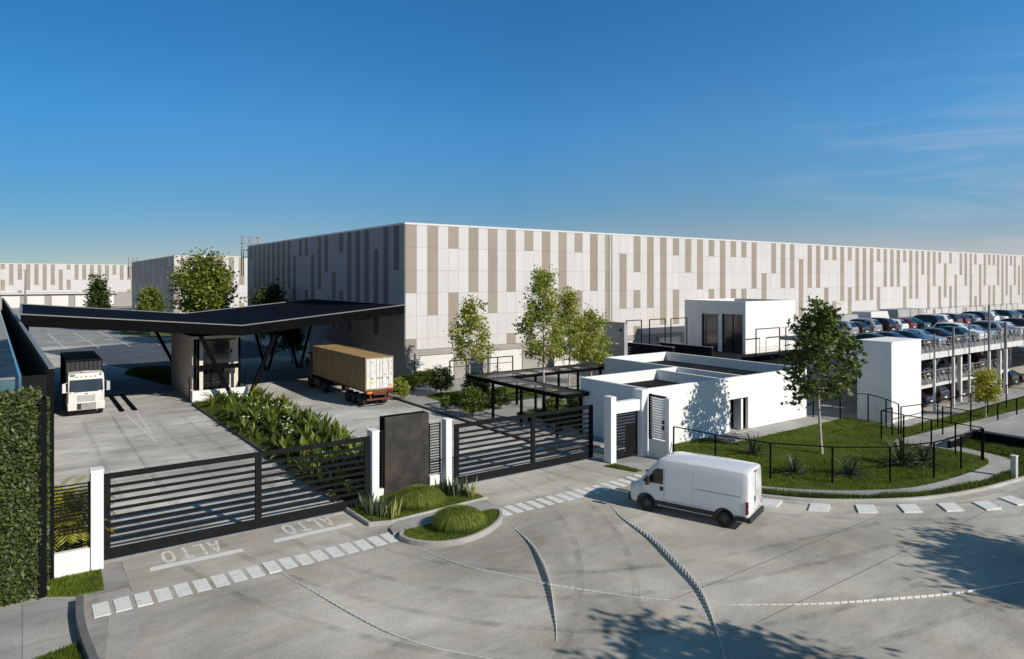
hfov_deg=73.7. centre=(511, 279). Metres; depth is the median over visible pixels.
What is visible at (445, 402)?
shrub
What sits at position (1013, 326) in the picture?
parked car
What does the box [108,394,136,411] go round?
lane rail
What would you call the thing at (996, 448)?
ground cover
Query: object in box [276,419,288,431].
dark leaf plant
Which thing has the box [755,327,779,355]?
terrace railing
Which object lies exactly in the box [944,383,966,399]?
parked car
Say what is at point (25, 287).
lamp post
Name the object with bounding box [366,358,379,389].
door
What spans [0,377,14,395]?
glass screen
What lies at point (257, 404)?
flowering plant
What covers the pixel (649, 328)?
terrace railing
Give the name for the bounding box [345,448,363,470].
strap leaf plant
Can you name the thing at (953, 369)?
steel post
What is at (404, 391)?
shrub
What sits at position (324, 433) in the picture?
upright leaf plant
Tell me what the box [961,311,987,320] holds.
parked car
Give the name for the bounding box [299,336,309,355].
dock door
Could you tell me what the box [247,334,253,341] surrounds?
dock door
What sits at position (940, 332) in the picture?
parked car
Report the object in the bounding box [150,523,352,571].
stop line
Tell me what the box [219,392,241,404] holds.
cycad
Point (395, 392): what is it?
planting bed
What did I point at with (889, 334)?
parked car
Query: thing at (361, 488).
dark leaf plant
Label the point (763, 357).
terrace
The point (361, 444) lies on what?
strap leaf plant
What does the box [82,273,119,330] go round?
conifer
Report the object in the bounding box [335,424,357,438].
strap leaf plant
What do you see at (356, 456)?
strap leaf plant
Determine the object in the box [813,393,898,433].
railing fence
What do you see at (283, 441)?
upright leaf plant
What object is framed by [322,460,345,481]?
dark leaf plant
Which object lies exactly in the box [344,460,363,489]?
dark leaf plant
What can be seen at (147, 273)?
warehouse
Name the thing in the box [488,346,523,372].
dock door
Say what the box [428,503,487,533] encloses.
ornamental grass
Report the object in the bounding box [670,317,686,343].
terrace railing
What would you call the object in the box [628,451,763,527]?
panel van
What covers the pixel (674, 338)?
dock door
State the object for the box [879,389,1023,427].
pavement
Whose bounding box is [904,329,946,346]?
parked car
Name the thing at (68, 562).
fence panel
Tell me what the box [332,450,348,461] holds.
strap leaf plant
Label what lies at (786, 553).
expansion joint
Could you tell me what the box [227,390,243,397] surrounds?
flowering plant
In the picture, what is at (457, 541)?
kerb
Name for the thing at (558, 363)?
dock door
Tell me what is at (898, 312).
plant unit
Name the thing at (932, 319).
parked car
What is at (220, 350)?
upper window
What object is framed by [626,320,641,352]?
terrace railing
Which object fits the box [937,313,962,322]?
parked car
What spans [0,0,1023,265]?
sky
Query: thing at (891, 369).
stair tower
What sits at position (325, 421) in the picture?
strap leaf plant
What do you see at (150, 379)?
planting bed
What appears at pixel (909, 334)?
parked car
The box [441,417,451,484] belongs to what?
gate post
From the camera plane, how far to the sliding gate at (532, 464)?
37.02 m
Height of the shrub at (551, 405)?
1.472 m
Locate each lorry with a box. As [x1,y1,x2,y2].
[60,351,109,415]
[301,344,393,405]
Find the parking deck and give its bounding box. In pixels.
[779,303,1023,401]
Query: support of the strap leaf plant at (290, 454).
on the planting bed at (347, 498)
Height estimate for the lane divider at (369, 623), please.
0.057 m
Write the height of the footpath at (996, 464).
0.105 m
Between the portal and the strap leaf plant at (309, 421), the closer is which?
the portal
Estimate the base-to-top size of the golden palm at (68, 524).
2.220 m
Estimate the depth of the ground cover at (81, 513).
28.74 m
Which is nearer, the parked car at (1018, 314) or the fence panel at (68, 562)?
the fence panel at (68, 562)
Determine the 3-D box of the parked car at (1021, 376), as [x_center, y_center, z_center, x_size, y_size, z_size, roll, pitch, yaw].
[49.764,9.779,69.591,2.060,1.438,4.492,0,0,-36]
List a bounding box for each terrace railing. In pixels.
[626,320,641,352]
[649,318,665,343]
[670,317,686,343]
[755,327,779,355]
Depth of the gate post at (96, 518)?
24.65 m
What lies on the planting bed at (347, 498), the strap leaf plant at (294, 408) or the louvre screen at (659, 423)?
the strap leaf plant at (294, 408)
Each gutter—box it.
[97,589,140,658]
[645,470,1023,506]
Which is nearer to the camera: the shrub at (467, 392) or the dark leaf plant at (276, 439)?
the dark leaf plant at (276, 439)
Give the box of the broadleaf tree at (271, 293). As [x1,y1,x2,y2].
[239,278,288,354]
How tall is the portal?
3.950 m
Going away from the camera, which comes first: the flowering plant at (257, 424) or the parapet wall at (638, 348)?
the flowering plant at (257, 424)
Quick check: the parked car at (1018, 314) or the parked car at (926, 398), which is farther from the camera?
the parked car at (1018, 314)
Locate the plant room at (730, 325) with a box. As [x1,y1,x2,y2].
[685,298,795,353]
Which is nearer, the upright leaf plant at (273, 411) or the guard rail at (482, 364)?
the upright leaf plant at (273, 411)
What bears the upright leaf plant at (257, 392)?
on the planting bed at (347, 498)
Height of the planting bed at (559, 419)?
0.120 m
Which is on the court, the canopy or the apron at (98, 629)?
the apron at (98, 629)
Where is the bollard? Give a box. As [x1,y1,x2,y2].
[1010,454,1018,477]
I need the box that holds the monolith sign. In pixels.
[379,411,428,494]
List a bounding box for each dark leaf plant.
[217,406,245,425]
[219,395,237,407]
[241,406,262,420]
[259,413,279,430]
[260,433,279,449]
[261,437,279,459]
[262,432,280,445]
[263,426,278,437]
[273,424,293,438]
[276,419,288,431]
[277,428,298,443]
[289,452,312,470]
[290,406,306,422]
[290,417,314,429]
[292,426,304,441]
[311,420,330,436]
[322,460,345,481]
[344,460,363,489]
[353,477,363,495]
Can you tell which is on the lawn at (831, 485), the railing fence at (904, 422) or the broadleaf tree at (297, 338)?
the railing fence at (904, 422)
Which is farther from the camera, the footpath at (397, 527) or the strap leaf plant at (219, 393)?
the strap leaf plant at (219, 393)
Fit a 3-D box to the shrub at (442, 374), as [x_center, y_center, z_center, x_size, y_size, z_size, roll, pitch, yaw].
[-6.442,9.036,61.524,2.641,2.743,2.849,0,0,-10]
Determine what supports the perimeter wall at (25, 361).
on the yard at (111, 438)
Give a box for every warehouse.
[0,263,131,308]
[128,255,246,312]
[241,222,1023,378]
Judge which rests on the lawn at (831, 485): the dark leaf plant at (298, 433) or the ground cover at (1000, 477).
the ground cover at (1000, 477)
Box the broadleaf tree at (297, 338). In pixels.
[276,328,309,362]
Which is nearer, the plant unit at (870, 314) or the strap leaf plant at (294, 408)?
the strap leaf plant at (294, 408)
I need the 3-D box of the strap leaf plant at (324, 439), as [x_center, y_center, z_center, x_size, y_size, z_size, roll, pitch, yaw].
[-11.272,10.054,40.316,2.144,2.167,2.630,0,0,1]
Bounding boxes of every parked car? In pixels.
[833,320,858,337]
[843,372,856,381]
[844,333,884,347]
[850,318,882,332]
[851,321,870,333]
[868,317,896,331]
[877,332,907,337]
[892,318,917,328]
[892,319,908,330]
[893,330,932,346]
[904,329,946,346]
[906,317,930,329]
[912,314,943,326]
[921,360,931,378]
[921,385,949,400]
[921,391,932,405]
[922,328,961,344]
[923,360,946,375]
[927,314,952,321]
[928,357,956,372]
[931,322,987,341]
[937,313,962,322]
[938,326,971,341]
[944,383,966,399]
[945,356,973,370]
[955,352,986,368]
[955,381,975,393]
[958,314,970,323]
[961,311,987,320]
[961,313,981,321]
[966,324,996,339]
[970,320,1007,338]
[980,311,999,320]
[991,310,1016,317]
[996,370,1018,385]
[997,313,1008,319]
[997,321,1023,335]
[1000,318,1023,334]
[1003,328,1016,336]
[1011,369,1023,382]
[1013,311,1021,317]
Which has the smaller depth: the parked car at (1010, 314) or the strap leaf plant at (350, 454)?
the strap leaf plant at (350, 454)
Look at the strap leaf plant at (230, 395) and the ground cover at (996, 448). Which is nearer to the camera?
the ground cover at (996, 448)
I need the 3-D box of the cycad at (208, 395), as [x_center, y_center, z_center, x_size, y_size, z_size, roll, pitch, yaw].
[-24.836,10.030,56.778,2.366,1.252,2.245,0,0,-36]
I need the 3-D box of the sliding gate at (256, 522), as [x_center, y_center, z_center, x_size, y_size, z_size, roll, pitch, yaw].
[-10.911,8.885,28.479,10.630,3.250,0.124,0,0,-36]
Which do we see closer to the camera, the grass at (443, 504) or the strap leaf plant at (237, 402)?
the grass at (443, 504)
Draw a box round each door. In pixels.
[1,295,20,308]
[26,295,44,304]
[51,295,68,305]
[75,295,88,306]
[109,294,114,305]
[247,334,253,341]
[262,334,269,345]
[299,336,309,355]
[322,340,334,344]
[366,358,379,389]
[380,357,392,387]
[415,351,455,378]
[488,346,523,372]
[552,341,582,365]
[628,338,635,342]
[657,334,682,344]
[730,399,732,427]
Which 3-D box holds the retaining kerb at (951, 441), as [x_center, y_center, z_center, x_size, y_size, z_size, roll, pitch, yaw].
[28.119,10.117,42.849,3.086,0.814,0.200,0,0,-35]
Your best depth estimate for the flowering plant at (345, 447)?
39.37 m
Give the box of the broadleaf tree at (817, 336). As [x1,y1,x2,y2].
[771,293,867,453]
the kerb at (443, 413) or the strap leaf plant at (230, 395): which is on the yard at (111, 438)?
the kerb at (443, 413)
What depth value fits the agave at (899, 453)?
37.87 m
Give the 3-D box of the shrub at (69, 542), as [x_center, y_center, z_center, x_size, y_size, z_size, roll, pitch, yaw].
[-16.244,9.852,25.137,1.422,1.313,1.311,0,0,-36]
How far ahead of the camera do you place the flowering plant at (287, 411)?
49.71 m
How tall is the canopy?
8.080 m
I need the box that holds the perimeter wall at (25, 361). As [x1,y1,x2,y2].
[0,298,54,580]
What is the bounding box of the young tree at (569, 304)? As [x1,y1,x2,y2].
[548,285,595,386]
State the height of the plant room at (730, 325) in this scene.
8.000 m
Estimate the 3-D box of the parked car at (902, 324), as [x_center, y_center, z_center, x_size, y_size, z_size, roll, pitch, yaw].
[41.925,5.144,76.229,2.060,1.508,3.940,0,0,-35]
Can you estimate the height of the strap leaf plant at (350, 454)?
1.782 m
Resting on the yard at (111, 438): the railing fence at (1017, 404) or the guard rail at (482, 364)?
the guard rail at (482, 364)
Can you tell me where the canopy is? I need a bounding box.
[19,299,404,394]
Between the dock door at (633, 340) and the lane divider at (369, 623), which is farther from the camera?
the dock door at (633, 340)
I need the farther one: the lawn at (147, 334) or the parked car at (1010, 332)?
the lawn at (147, 334)
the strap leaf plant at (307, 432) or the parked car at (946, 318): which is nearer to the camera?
the strap leaf plant at (307, 432)
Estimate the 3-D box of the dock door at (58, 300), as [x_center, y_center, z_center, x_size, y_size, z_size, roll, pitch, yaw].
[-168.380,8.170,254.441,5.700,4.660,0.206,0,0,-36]
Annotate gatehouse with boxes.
[580,352,806,450]
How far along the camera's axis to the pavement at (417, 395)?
50.39 m
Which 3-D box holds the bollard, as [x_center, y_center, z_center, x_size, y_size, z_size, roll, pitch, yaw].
[26.363,9.845,35.835,0.320,1.210,0.300,0,0,-36]
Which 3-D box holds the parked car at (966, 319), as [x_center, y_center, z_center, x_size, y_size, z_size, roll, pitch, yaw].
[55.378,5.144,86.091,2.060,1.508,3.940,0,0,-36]
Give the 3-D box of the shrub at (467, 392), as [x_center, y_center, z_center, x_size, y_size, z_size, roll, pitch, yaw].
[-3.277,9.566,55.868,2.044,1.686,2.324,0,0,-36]
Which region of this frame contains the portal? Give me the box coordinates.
[604,388,647,463]
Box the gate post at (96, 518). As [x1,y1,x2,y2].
[89,466,103,569]
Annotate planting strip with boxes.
[44,647,79,658]
[45,573,103,596]
[604,465,640,471]
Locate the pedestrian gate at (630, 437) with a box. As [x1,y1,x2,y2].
[616,411,636,458]
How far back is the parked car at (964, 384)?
61.25 m
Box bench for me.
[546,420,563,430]
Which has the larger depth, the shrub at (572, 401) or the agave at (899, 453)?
the shrub at (572, 401)
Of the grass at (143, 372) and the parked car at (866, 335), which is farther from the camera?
the grass at (143, 372)
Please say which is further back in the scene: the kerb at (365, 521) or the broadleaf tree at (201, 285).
the broadleaf tree at (201, 285)
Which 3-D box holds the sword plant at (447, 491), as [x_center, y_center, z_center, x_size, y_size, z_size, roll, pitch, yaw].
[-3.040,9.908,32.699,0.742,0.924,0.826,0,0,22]
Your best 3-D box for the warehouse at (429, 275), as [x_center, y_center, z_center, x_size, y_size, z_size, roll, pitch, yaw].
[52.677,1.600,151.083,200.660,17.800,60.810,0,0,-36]
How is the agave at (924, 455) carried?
on the lawn at (831, 485)
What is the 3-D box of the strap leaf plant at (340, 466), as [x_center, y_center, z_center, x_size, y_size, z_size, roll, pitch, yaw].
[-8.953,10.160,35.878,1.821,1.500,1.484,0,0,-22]
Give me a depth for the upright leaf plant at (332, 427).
43.39 m
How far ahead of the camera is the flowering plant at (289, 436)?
42.17 m
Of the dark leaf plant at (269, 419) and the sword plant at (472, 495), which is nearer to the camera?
the sword plant at (472, 495)
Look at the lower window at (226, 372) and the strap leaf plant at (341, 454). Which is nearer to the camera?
the strap leaf plant at (341, 454)
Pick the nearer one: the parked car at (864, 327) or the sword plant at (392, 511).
the sword plant at (392, 511)
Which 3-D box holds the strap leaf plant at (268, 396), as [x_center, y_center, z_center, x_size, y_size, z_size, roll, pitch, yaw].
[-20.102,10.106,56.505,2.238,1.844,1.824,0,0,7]
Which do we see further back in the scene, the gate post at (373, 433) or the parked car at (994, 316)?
the parked car at (994, 316)
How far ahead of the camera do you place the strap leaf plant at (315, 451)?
38.36 m
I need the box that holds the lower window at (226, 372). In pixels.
[203,368,229,386]
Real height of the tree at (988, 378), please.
4.023 m
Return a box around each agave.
[735,432,773,457]
[778,453,812,476]
[828,452,875,480]
[873,433,929,471]
[904,440,956,470]
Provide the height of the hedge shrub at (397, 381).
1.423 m
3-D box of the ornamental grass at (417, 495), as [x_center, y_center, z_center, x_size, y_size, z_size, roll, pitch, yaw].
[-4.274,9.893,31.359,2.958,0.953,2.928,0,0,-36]
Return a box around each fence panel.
[54,481,89,577]
[379,430,383,495]
[429,422,440,485]
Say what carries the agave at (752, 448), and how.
on the lawn at (831, 485)
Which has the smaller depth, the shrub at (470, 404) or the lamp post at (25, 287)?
the shrub at (470, 404)
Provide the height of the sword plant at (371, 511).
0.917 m
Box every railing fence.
[673,426,983,483]
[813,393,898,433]
[881,407,981,458]
[900,381,1023,433]
[942,396,1023,434]
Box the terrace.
[580,349,811,375]
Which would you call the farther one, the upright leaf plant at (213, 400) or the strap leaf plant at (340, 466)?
the upright leaf plant at (213, 400)
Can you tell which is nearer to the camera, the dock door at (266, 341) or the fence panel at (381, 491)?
the fence panel at (381, 491)
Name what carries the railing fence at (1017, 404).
on the lawn at (831, 485)
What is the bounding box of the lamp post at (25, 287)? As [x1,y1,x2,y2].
[23,270,27,303]
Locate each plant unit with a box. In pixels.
[823,314,857,366]
[852,310,889,318]
[879,308,924,318]
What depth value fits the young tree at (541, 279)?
54.59 m
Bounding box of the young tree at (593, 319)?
[570,303,617,375]
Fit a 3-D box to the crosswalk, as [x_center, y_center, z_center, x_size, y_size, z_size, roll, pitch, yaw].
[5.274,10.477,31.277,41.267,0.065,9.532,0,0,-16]
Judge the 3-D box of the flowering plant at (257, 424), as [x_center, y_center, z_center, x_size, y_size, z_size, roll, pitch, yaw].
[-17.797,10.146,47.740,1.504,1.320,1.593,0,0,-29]
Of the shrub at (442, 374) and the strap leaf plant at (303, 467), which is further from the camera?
the shrub at (442, 374)
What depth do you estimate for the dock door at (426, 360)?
70.29 m
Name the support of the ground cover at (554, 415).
on the planting bed at (559, 419)
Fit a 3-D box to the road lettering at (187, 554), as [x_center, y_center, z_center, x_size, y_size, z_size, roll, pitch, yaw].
[-12.342,10.503,26.344,2.124,0.001,1.300,0,0,-36]
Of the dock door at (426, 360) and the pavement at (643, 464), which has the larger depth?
the dock door at (426, 360)
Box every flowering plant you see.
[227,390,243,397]
[234,416,257,434]
[249,401,261,410]
[250,416,263,426]
[262,405,273,414]
[277,421,296,430]
[278,404,287,421]
[278,428,299,446]
[280,407,305,421]
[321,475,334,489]
[338,444,352,454]
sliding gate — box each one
[104,436,369,561]
[454,405,592,484]
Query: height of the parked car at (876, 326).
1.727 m
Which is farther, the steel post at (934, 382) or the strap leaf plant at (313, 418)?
the steel post at (934, 382)
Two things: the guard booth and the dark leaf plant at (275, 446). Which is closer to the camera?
the dark leaf plant at (275, 446)
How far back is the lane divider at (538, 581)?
23.61 m
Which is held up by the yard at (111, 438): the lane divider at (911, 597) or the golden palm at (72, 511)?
the golden palm at (72, 511)
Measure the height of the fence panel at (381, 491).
3.250 m
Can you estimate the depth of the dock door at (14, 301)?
246.12 m
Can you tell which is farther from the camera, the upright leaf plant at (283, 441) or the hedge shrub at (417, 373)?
the hedge shrub at (417, 373)
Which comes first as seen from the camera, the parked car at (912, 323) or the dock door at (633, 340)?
the parked car at (912, 323)
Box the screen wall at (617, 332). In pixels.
[604,321,627,356]
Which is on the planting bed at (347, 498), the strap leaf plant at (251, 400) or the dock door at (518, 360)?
the strap leaf plant at (251, 400)
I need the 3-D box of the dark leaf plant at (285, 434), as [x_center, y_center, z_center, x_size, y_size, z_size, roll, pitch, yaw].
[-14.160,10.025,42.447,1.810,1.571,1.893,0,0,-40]
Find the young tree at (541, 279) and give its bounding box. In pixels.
[512,264,576,407]
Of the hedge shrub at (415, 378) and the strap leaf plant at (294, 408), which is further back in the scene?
the hedge shrub at (415, 378)
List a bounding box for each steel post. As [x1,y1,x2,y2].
[933,334,935,410]
[951,327,954,406]
[968,323,970,402]
[987,305,990,384]
[1003,322,1007,393]
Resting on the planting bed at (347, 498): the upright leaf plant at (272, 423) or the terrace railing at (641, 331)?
the upright leaf plant at (272, 423)
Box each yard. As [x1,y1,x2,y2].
[0,306,246,346]
[40,337,1023,563]
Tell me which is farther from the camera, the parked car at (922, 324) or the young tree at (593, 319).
the parked car at (922, 324)
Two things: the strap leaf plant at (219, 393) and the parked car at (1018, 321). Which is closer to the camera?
the strap leaf plant at (219, 393)
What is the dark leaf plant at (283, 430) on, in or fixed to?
on the planting bed at (347, 498)
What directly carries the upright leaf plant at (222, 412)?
on the planting bed at (347, 498)
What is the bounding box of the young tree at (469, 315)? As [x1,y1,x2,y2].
[447,293,500,373]
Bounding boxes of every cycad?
[198,392,221,403]
[218,402,249,420]
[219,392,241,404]
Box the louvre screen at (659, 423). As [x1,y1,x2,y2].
[648,393,671,458]
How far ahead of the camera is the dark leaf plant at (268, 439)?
42.32 m
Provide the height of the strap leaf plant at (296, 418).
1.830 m
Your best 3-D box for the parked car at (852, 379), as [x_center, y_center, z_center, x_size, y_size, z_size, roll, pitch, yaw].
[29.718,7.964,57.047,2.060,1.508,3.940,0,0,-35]
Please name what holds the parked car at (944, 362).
on the parking deck
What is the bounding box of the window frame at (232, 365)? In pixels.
[194,337,240,390]
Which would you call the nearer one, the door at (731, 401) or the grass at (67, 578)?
the grass at (67, 578)
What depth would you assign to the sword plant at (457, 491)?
32.56 m
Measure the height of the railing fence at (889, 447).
1.925 m
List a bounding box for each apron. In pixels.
[84,561,129,597]
[84,597,109,658]
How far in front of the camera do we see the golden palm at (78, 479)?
27.93 m
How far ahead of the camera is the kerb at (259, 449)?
42.42 m
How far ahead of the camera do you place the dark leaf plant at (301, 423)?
46.49 m
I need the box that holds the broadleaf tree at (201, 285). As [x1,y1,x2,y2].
[162,246,242,312]
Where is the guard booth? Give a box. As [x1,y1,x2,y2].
[171,333,247,402]
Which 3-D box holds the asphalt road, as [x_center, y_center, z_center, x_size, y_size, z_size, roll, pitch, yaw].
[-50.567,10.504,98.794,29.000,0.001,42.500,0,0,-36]
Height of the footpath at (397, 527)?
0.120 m
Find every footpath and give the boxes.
[390,499,494,535]
[761,446,1009,495]
[893,409,1023,448]
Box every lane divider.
[282,573,491,658]
[417,547,668,599]
[513,526,556,641]
[610,504,725,658]
[715,581,1023,604]
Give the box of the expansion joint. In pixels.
[121,505,998,621]
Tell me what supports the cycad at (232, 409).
on the planting bed at (347, 498)
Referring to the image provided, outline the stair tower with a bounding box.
[857,337,925,424]
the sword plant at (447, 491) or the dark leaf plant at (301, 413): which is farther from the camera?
the dark leaf plant at (301, 413)
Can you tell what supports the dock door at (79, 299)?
in the warehouse at (58, 284)
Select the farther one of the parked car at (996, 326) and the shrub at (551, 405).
the parked car at (996, 326)
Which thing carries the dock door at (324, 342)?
in the warehouse at (429, 275)
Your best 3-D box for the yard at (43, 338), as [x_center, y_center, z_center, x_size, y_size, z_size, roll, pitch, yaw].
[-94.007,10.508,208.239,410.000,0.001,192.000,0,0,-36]
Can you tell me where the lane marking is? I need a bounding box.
[47,331,467,527]
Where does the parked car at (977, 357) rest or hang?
on the parking deck
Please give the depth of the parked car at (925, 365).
58.60 m
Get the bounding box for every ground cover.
[54,488,87,546]
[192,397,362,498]
[519,405,578,427]
[753,446,975,484]
[761,458,1023,498]
[959,438,1023,458]
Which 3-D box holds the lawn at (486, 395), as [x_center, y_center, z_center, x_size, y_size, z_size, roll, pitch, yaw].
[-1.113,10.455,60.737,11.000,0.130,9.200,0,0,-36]
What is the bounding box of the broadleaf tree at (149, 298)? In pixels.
[132,286,168,334]
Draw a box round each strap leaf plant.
[208,388,226,403]
[212,398,239,414]
[218,392,236,407]
[226,396,244,414]
[236,406,255,419]
[243,423,263,438]
[244,390,258,406]
[245,386,271,399]
[249,406,264,424]
[252,416,270,428]
[258,389,279,402]
[264,411,281,429]
[277,442,298,464]
[285,402,301,411]
[288,423,323,444]
[290,408,307,426]
[291,456,319,481]
[292,458,318,481]
[295,414,315,431]
[303,448,323,459]
[306,430,330,456]
[307,410,330,425]
[312,412,333,431]
[317,430,348,460]
[324,458,346,477]
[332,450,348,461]
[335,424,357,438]
[342,435,363,452]
[342,445,363,467]
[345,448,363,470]
[346,444,363,470]
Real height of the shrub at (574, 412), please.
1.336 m
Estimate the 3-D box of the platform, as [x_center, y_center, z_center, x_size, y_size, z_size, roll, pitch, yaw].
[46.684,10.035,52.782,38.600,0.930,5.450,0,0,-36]
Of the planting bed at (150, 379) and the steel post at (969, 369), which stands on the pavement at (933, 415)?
the steel post at (969, 369)
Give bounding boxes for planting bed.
[125,366,170,385]
[192,402,363,502]
[386,385,418,394]
[527,405,578,428]
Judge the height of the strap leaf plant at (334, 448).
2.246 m
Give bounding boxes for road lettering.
[161,540,220,562]
[281,516,333,533]
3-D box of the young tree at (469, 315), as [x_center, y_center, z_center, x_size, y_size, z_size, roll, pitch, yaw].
[-3.692,5.856,63.163,5.031,9.173,4.907,0,0,-36]
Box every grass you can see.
[35,640,81,658]
[47,568,103,595]
[126,365,170,383]
[351,484,483,520]
[389,484,447,508]
[403,508,498,540]
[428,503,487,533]
[606,463,641,470]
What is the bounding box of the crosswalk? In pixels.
[92,474,1023,617]
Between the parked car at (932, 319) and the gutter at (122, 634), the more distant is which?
the parked car at (932, 319)
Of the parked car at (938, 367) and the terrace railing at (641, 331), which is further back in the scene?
the terrace railing at (641, 331)
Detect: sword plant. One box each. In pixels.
[358,492,376,511]
[362,497,380,514]
[372,497,389,517]
[374,491,391,513]
[385,502,399,518]
[388,497,402,516]
[431,475,446,493]
[443,478,456,495]
[448,478,464,496]
[453,477,467,494]
[465,478,477,497]
[466,475,477,495]
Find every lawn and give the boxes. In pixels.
[121,331,170,336]
[426,386,556,409]
[672,398,1023,498]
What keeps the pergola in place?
on the pavement at (514, 408)
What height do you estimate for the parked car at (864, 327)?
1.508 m
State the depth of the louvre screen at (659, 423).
39.88 m
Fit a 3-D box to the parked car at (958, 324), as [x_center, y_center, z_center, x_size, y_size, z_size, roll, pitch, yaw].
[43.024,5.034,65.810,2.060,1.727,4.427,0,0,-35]
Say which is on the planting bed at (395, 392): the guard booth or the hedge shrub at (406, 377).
the hedge shrub at (406, 377)
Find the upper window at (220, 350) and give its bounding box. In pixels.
[203,340,229,364]
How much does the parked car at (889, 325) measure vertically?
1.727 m
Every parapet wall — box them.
[628,342,673,354]
[659,342,712,356]
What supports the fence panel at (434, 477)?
on the yard at (111, 438)
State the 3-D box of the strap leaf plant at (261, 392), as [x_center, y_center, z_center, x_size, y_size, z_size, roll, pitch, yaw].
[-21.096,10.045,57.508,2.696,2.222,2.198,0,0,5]
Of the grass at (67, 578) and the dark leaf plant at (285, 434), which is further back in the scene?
the dark leaf plant at (285, 434)
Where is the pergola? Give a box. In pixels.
[466,363,603,436]
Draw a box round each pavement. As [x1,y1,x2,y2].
[0,598,77,658]
[389,387,618,453]
[415,367,811,428]
[593,448,658,472]
[709,413,844,441]
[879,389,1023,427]
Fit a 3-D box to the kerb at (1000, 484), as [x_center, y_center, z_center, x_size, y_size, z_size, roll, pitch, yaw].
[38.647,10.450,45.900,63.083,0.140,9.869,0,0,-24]
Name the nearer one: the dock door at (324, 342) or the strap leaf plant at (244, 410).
the strap leaf plant at (244, 410)
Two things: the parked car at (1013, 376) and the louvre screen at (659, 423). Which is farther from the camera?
the parked car at (1013, 376)
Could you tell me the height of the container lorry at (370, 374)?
4.116 m
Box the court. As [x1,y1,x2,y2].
[0,372,1023,658]
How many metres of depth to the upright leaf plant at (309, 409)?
49.37 m
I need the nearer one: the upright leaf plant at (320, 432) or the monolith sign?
the monolith sign
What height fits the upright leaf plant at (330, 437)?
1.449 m
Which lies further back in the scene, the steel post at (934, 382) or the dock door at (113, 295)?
the dock door at (113, 295)
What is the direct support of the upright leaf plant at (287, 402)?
on the planting bed at (347, 498)
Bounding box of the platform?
[971,413,1023,447]
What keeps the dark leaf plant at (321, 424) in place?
on the planting bed at (347, 498)
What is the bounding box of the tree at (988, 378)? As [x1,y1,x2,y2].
[966,365,1004,416]
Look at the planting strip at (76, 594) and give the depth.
22.93 m
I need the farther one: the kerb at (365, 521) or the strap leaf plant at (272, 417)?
the strap leaf plant at (272, 417)
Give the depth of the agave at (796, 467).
36.42 m
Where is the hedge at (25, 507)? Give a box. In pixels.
[0,385,51,606]
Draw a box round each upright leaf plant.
[200,393,222,407]
[215,406,228,417]
[248,385,264,399]
[257,405,286,421]
[259,398,265,408]
[261,415,281,431]
[270,436,286,459]
[276,392,294,404]
[279,397,292,413]
[287,435,314,463]
[295,432,328,456]
[300,406,323,420]
[303,462,326,486]
[315,425,328,436]
[316,425,338,440]
[320,450,350,468]
[322,421,349,436]
[322,427,349,448]
[326,462,356,496]
[333,427,359,447]
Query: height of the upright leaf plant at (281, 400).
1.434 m
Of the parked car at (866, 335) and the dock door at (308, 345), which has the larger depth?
the dock door at (308, 345)
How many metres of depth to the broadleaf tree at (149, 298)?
125.97 m
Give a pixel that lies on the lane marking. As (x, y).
(148, 434)
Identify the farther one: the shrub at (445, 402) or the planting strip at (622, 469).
the shrub at (445, 402)
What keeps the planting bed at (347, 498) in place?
on the yard at (111, 438)
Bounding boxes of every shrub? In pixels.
[54,529,89,552]
[394,377,408,391]
[397,373,414,387]
[397,381,410,398]
[407,374,421,387]
[411,370,425,386]
[419,371,429,384]
[426,364,454,393]
[439,394,452,408]
[456,385,487,416]
[458,387,484,400]
[460,372,491,395]
[487,386,512,408]
[542,396,566,409]
[565,397,578,406]
[569,404,578,419]
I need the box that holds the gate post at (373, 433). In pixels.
[366,428,379,502]
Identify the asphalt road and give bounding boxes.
[43,340,280,368]
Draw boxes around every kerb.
[75,595,98,658]
[193,404,338,502]
[344,497,487,526]
[389,395,529,440]
[399,507,502,546]
[762,476,1023,502]
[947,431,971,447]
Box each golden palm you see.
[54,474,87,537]
[54,479,117,545]
[54,495,116,552]
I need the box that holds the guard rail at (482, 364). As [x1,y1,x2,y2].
[449,356,512,384]
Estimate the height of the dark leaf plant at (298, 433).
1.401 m
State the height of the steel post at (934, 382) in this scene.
6.100 m
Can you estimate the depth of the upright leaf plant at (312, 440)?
39.73 m
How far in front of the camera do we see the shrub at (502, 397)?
54.51 m

